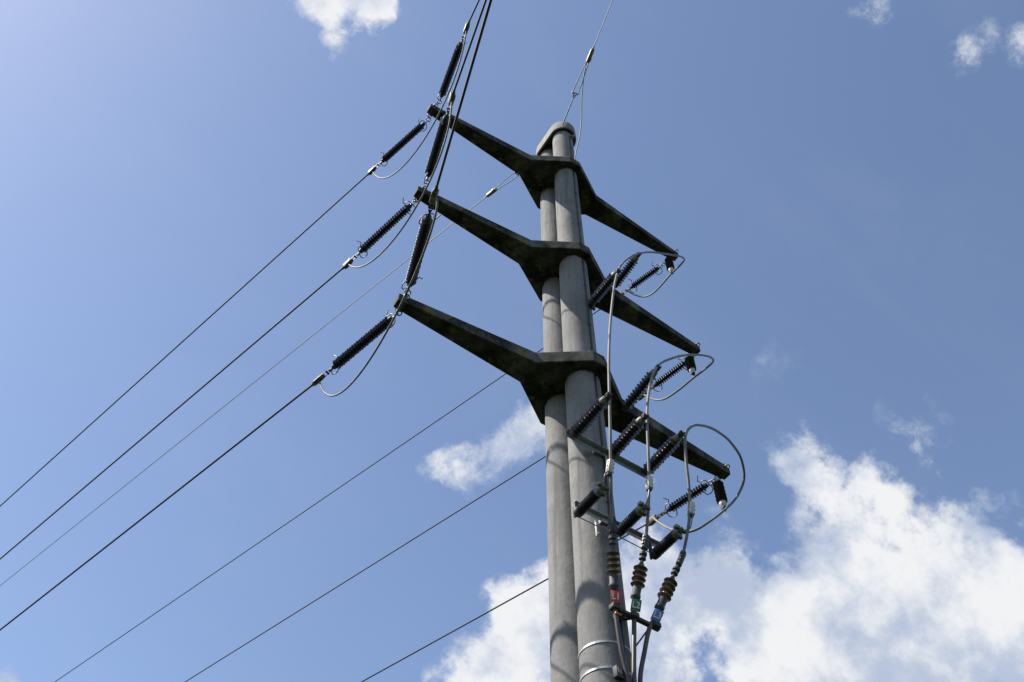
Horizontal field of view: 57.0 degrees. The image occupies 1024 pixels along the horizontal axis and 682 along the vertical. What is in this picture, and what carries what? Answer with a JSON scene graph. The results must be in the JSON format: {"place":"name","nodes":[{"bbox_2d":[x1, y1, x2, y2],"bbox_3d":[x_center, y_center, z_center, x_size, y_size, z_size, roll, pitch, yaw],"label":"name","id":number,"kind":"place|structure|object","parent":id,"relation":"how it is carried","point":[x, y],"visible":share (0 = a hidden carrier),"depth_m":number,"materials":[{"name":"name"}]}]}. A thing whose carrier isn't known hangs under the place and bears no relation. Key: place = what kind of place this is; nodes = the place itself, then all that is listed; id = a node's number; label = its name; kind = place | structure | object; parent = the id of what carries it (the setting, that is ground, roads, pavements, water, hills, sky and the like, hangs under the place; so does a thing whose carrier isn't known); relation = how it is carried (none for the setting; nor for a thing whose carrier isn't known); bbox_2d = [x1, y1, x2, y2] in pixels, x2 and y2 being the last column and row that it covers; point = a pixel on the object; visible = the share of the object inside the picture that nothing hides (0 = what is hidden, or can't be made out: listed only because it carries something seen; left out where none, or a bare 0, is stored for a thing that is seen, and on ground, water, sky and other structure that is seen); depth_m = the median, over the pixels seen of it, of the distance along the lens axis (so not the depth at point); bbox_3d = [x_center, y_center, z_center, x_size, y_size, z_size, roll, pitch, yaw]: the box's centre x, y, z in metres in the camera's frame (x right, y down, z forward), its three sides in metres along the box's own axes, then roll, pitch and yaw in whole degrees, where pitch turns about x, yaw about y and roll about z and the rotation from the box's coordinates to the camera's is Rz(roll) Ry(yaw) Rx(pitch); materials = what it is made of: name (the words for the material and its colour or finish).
{"place":"outdoors","nodes":[
{"label":"outdoors","id":0,"kind":"place"},
{"bbox_2d":[0,0,1023,681],"label":"sky","id":1,"kind":"structure","parent":0,"point":[838,185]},
{"bbox_3d":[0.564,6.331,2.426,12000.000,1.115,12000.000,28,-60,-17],"label":"ground","id":2,"kind":"structure","parent":0,"visible":0},
{"bbox_2d":[393,103,730,681],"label":"power mast","id":3,"kind":"object","parent":2,"relation":"on","point":[562,378],"visible":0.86,"depth_m":10.53,"materials":[{"name":"concrete"}]},
{"bbox_2d":[55,309,599,681],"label":"power line","id":4,"kind":"object","parent":3,"relation":"attached to","point":[302,512],"visible":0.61,"depth_m":19.84,"materials":[{"name":"metal"}]},
{"bbox_2d":[620,261,664,294],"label":"strain insulator","id":5,"kind":"object","parent":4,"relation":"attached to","point":[640,280],"visible":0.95,"depth_m":16.05,"materials":[{"name":"black ceramic"}]},
{"bbox_2d":[311,310,401,386],"bbox_3d":[-1.719,0.075,10.383,1.485,0.261,0.120,-38,-64,23],"label":"strain insulator","id":6,"kind":"object","parent":3,"relation":"attached to","point":[362,343],"visible":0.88,"depth_m":10.31,"materials":[{"name":"ceramic"}]},
{"bbox_2d":[0,385,311,630],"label":"power line","id":7,"kind":"object","parent":6,"relation":"attached to","point":[198,474],"visible":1,"depth_m":11.88,"materials":[{"name":"metal"}]},
{"bbox_2d":[318,197,437,396],"bbox_3d":[-1.368,-0.273,9.585,0.221,0.878,2.854,26,-59,-16],"label":"jumper cable","id":8,"kind":"object","parent":6,"relation":"hanging from","point":[391,322],"visible":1,"depth_m":9.07,"materials":[{"name":"grey metal"}]},
{"bbox_2d":[341,197,417,269],"bbox_3d":[-1.759,-1.427,12.437,1.485,0.225,0.162,-39,-54,21],"label":"strain insulator","id":9,"kind":"object","parent":3,"relation":"attached to","point":[366,246],"visible":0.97,"depth_m":12.39,"materials":[{"name":"ceramic"}]},
{"bbox_2d":[0,269,341,559],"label":"power line","id":10,"kind":"object","parent":9,"relation":"attached to","point":[257,340],"visible":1,"depth_m":14.25,"materials":[{"name":"metal"}]},
{"bbox_2d":[348,101,451,267],"bbox_3d":[-1.379,-1.672,11.553,0.235,1.077,2.836,28,-60,-17],"label":"jumper cable","id":11,"kind":"object","parent":9,"relation":"hanging from","point":[390,243],"visible":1,"depth_m":10.94,"materials":[{"name":"grey metal"}]},
{"bbox_2d":[367,117,430,175],"bbox_3d":[-1.800,-3.070,14.848,1.485,0.225,0.162,-35,-59,28],"label":"strain insulator","id":12,"kind":"object","parent":3,"relation":"attached to","point":[403,142],"visible":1,"depth_m":14.78,"materials":[{"name":"ceramic"}]},
{"bbox_2d":[0,175,366,506],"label":"power line","id":13,"kind":"object","parent":12,"relation":"attached to","point":[344,195],"visible":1,"depth_m":17.17,"materials":[{"name":"metal"}]},
{"bbox_2d":[372,30,466,178],"bbox_3d":[-1.350,-3.276,13.930,0.258,1.346,2.896,29,-60,-18],"label":"jumper cable","id":14,"kind":"object","parent":12,"relation":"hanging from","point":[436,117],"visible":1,"depth_m":13.27,"materials":[{"name":"grey metal"}]},
{"bbox_2d":[401,187,440,294],"bbox_3d":[-0.890,-0.979,9.441,0.162,0.225,1.485,22,-45,0],"label":"strain insulator","id":15,"kind":"object","parent":3,"relation":"attached to","point":[425,224],"visible":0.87,"depth_m":9.36,"materials":[{"name":"ceramic"}]},
{"bbox_2d":[435,0,491,187],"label":"power line","id":16,"kind":"object","parent":15,"relation":"attached to","point":[465,86],"visible":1,"depth_m":8.17,"materials":[{"name":"metal"}]},
{"bbox_2d":[423,91,455,183],"bbox_3d":[-0.877,-2.470,11.522,0.162,0.225,1.485,3,-38,-19],"label":"strain insulator","id":17,"kind":"object","parent":3,"relation":"attached to","point":[437,144],"visible":0.94,"depth_m":11.48,"materials":[{"name":"ceramic"}]},
{"bbox_2d":[453,0,486,90],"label":"power line","id":18,"kind":"object","parent":17,"relation":"attached to","point":[471,41],"visible":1,"depth_m":10.51,"materials":[{"name":"metal"}]},
{"bbox_2d":[437,22,469,103],"bbox_3d":[-0.848,-4.066,13.843,0.162,0.225,1.485,14,-42,-15],"label":"strain insulator","id":19,"kind":"object","parent":3,"relation":"attached to","point":[451,69],"visible":0.98,"depth_m":13.82,"materials":[{"name":"black ceramic"}]},
{"bbox_2d":[468,0,479,21],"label":"power line","id":20,"kind":"object","parent":19,"relation":"attached to","point":[476,5],"visible":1,"depth_m":13.16,"materials":[{"name":"metal"}]},
{"bbox_2d":[485,172,518,196],"bbox_3d":[-0.029,-2.924,16.982,1.310,0.078,0.120,-31,-61,34],"label":"earth wire clamp","id":21,"kind":"object","parent":3,"relation":"attached to","point":[491,192],"visible":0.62,"depth_m":17.16,"materials":[{"name":"metal"}]},
{"bbox_2d":[0,197,485,585],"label":"earth wire","id":22,"kind":"object","parent":21,"relation":"attached to","point":[247,387],"visible":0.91,"depth_m":20.70,"materials":[{"name":"grey metal"}]},
{"bbox_2d":[562,46,594,124],"bbox_3d":[1.126,-4.347,16.100,0.120,0.078,1.410,19,-77,-12],"label":"earth wire clamp","id":23,"kind":"object","parent":3,"relation":"attached to","point":[589,57],"visible":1,"depth_m":16.04,"materials":[{"name":"metal"}]},
{"bbox_2d":[574,55,587,158],"bbox_3d":[1.181,-3.870,15.622,0.092,2.007,1.153,12,-56,-7],"label":"earth drop","id":24,"kind":"object","parent":23,"relation":"hanging from","point":[581,109],"visible":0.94,"depth_m":15.85,"materials":[{"name":"metal"}]},
{"bbox_2d":[594,0,612,45],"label":"earth wire","id":25,"kind":"object","parent":23,"relation":"attached to","point":[603,22],"visible":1,"depth_m":15.84,"materials":[{"name":"grey metal"}]},
{"bbox_2d":[573,481,608,517],"bbox_3d":[0.685,1.388,8.245,0.100,0.105,0.435,28,-58,-17],"label":"surge arrester","id":26,"kind":"object","parent":3,"relation":"attached to","point":[590,499],"visible":1,"depth_m":8.20,"materials":[{"name":"black plastic"}]},
{"bbox_2d":[570,392,612,437],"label":"post insulator","id":27,"kind":"object","parent":3,"relation":"attached to","point":[589,416],"visible":1,"depth_m":9.03,"materials":[{"name":"ceramic"}]},
{"bbox_2d":[590,268,620,303],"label":"post insulator","id":28,"kind":"object","parent":3,"relation":"attached to","point":[601,291],"visible":0.95,"depth_m":11.56,"materials":[{"name":"brown ceramic"}]},
{"bbox_2d":[605,516,620,590],"bbox_3d":[0.844,1.814,7.885,0.124,0.761,0.124,4,-38,-2],"label":"cable termination","id":29,"kind":"object","parent":3,"relation":"attached to","point":[613,566],"visible":1,"depth_m":7.84,"materials":[{"name":"ceramic"}]},
{"bbox_2d":[611,590,620,602],"bbox_3d":[0.844,2.087,7.664,0.082,0.108,0.056,2,-42,4],"label":"phase tag","id":30,"kind":"object","parent":3,"relation":"attached to","point":[616,596],"visible":1,"depth_m":7.64,"materials":[{"name":"red plastic"}]},
{"bbox_2d":[613,609,630,681],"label":"power cable","id":31,"kind":"object","parent":3,"relation":"attached to","point":[621,649],"visible":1,"depth_m":7.35,"materials":[{"name":"black rubber"}]},
{"bbox_2d":[612,252,640,287],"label":"post insulator","id":32,"kind":"object","parent":3,"relation":"attached to","point":[626,269],"visible":0.83,"depth_m":12.97,"materials":[{"name":"ceramic"}]},
{"bbox_2d":[608,413,648,456],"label":"post insulator","id":33,"kind":"object","parent":3,"relation":"attached to","point":[627,435],"visible":0.98,"depth_m":9.18,"materials":[{"name":"ceramic"}]},
{"bbox_2d":[615,501,649,536],"bbox_3d":[1.060,1.585,8.381,0.100,0.105,0.435,28,-60,-17],"label":"surge arrester","id":34,"kind":"object","parent":3,"relation":"attached to","point":[631,519],"visible":1,"depth_m":8.33,"materials":[{"name":"rubber"}]},
{"bbox_2d":[631,618,636,681],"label":"power cable","id":35,"kind":"object","parent":3,"relation":"attached to","point":[633,652],"visible":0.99,"depth_m":7.39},
{"bbox_2d":[630,599,641,611],"bbox_3d":[1.015,2.176,7.729,0.082,0.108,0.056,8,-42,10],"label":"phase tag","id":36,"kind":"object","parent":3,"relation":"attached to","point":[636,605],"visible":1,"depth_m":7.71,"materials":[{"name":"green plastic"}]},
{"bbox_2d":[630,533,649,599],"bbox_3d":[1.079,1.946,7.954,0.124,0.731,0.124,-26,-58,39],"label":"cable termination","id":37,"kind":"object","parent":3,"relation":"attached to","point":[638,577],"visible":1,"depth_m":7.92,"materials":[{"name":"ceramic"}]},
{"bbox_2d":[636,631,645,646],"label":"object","id":38,"kind":"object","parent":3,"relation":"attached to","point":[641,638],"visible":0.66,"depth_m":7.58,"materials":[{"name":"grey metal"}]},
{"bbox_2d":[622,364,661,411],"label":"post insulator","id":39,"kind":"object","parent":3,"relation":"attached to","point":[635,396],"visible":0.91,"depth_m":10.62,"materials":[{"name":"ceramic"}]},
{"bbox_2d":[643,354,713,533],"bbox_3d":[2.028,1.043,10.883,1.129,5.252,2.726,-12,-56,9],"label":"jumper lead","id":40,"kind":"object","parent":39,"relation":"attached to","point":[647,426],"visible":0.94,"depth_m":9.81,"materials":[{"name":"grey metal"}]},
{"bbox_2d":[645,475,652,491],"bbox_3d":[1.245,1.291,8.521,0.068,0.155,0.055,27,-48,-18],"label":"lead connector","id":41,"kind":"object","parent":40,"relation":"attached to","point":[648,481],"visible":1,"depth_m":8.50,"materials":[{"name":"metal"}]},
{"bbox_2d":[638,620,653,681],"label":"power cable","id":42,"kind":"object","parent":3,"relation":"attached to","point":[644,653],"visible":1,"depth_m":7.45,"materials":[{"name":"grey rubber"}]},
{"bbox_2d":[650,608,663,622],"bbox_3d":[1.197,2.276,7.790,0.082,0.108,0.056,20,-39,19],"label":"phase tag","id":43,"kind":"object","parent":3,"relation":"attached to","point":[657,614],"visible":1,"depth_m":7.77,"materials":[{"name":"blue plastic"}]},
{"bbox_2d":[642,430,685,475],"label":"post insulator","id":44,"kind":"object","parent":3,"relation":"attached to","point":[664,452],"visible":0.96,"depth_m":9.28,"materials":[{"name":"ceramic"}]},
{"bbox_2d":[651,424,745,550],"bbox_3d":[2.147,1.890,9.892,1.109,2.646,2.478,-4,-55,4],"label":"jumper lead","id":45,"kind":"object","parent":44,"relation":"attached to","point":[689,487],"visible":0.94,"depth_m":10.09,"materials":[{"name":"grey metal"}]},
{"bbox_2d":[687,501,694,517],"bbox_3d":[1.646,1.548,8.646,0.068,0.155,0.055,28,-43,-17],"label":"lead connector","id":46,"kind":"object","parent":45,"relation":"attached to","point":[691,511],"visible":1,"depth_m":8.62,"materials":[{"name":"metal"}]},
{"bbox_2d":[638,354,694,400],"bbox_3d":[2.213,0.529,13.796,1.105,0.225,0.162,-39,-49,20],"label":"strain insulator","id":47,"kind":"object","parent":3,"relation":"attached to","point":[658,382],"visible":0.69,"depth_m":13.74,"materials":[{"name":"ceramic"}]},
{"bbox_2d":[185,456,545,681],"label":"power line","id":48,"kind":"object","parent":47,"relation":"attached to","point":[370,565],"visible":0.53,"depth_m":16.44,"materials":[{"name":"metal"}]},
{"bbox_2d":[649,524,686,559],"bbox_3d":[1.387,1.801,8.440,0.100,0.105,0.435,28,-60,-17],"label":"surge arrester","id":49,"kind":"object","parent":3,"relation":"attached to","point":[666,543],"visible":1,"depth_m":8.39,"materials":[{"name":"rubber"}]},
{"bbox_2d":[654,550,685,610],"bbox_3d":[1.343,2.084,8.052,0.124,0.782,0.124,10,-51,26],"label":"cable termination","id":50,"kind":"object","parent":3,"relation":"attached to","point":[667,589],"visible":1,"depth_m":8.01,"materials":[{"name":"ceramic"}]},
{"bbox_2d":[665,256,674,273],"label":"hanging insulator","id":51,"kind":"object","parent":3,"relation":"hanging from","point":[669,264],"visible":1,"depth_m":15.59,"materials":[{"name":"brown ceramic"}]},
{"bbox_2d":[607,251,684,532],"bbox_3d":[1.865,0.116,11.891,1.135,8.123,3.147,-18,-57,13],"label":"jumper lead","id":52,"kind":"object","parent":51,"relation":"hanging from","point":[609,401],"visible":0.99,"depth_m":9.73,"materials":[{"name":"grey metal"}]},
{"bbox_2d":[605,459,614,476],"bbox_3d":[0.868,1.122,8.326,0.068,0.155,0.055,25,-36,-22],"label":"lead connector","id":53,"kind":"object","parent":52,"relation":"attached to","point":[610,463],"visible":0.98,"depth_m":8.31,"materials":[{"name":"metal"}]},
{"bbox_2d":[644,475,715,525],"bbox_3d":[2.049,1.963,11.592,1.105,0.225,0.162,-38,-49,22],"label":"strain insulator","id":54,"kind":"object","parent":3,"relation":"attached to","point":[682,500],"visible":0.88,"depth_m":11.55,"materials":[{"name":"ceramic"}]},
{"bbox_2d":[361,525,643,681],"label":"power line","id":55,"kind":"object","parent":54,"relation":"attached to","point":[472,620],"visible":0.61,"depth_m":13.11,"materials":[{"name":"metal"}]},
{"bbox_2d":[685,356,695,375],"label":"hanging insulator","id":56,"kind":"object","parent":3,"relation":"hanging from","point":[690,364],"visible":1,"depth_m":13.33,"materials":[{"name":"ceramic"}]},
{"bbox_2d":[712,479,727,511],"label":"hanging insulator","id":57,"kind":"object","parent":3,"relation":"hanging from","point":[720,492],"visible":1,"depth_m":11.16,"materials":[{"name":"ceramic"}]}
]}

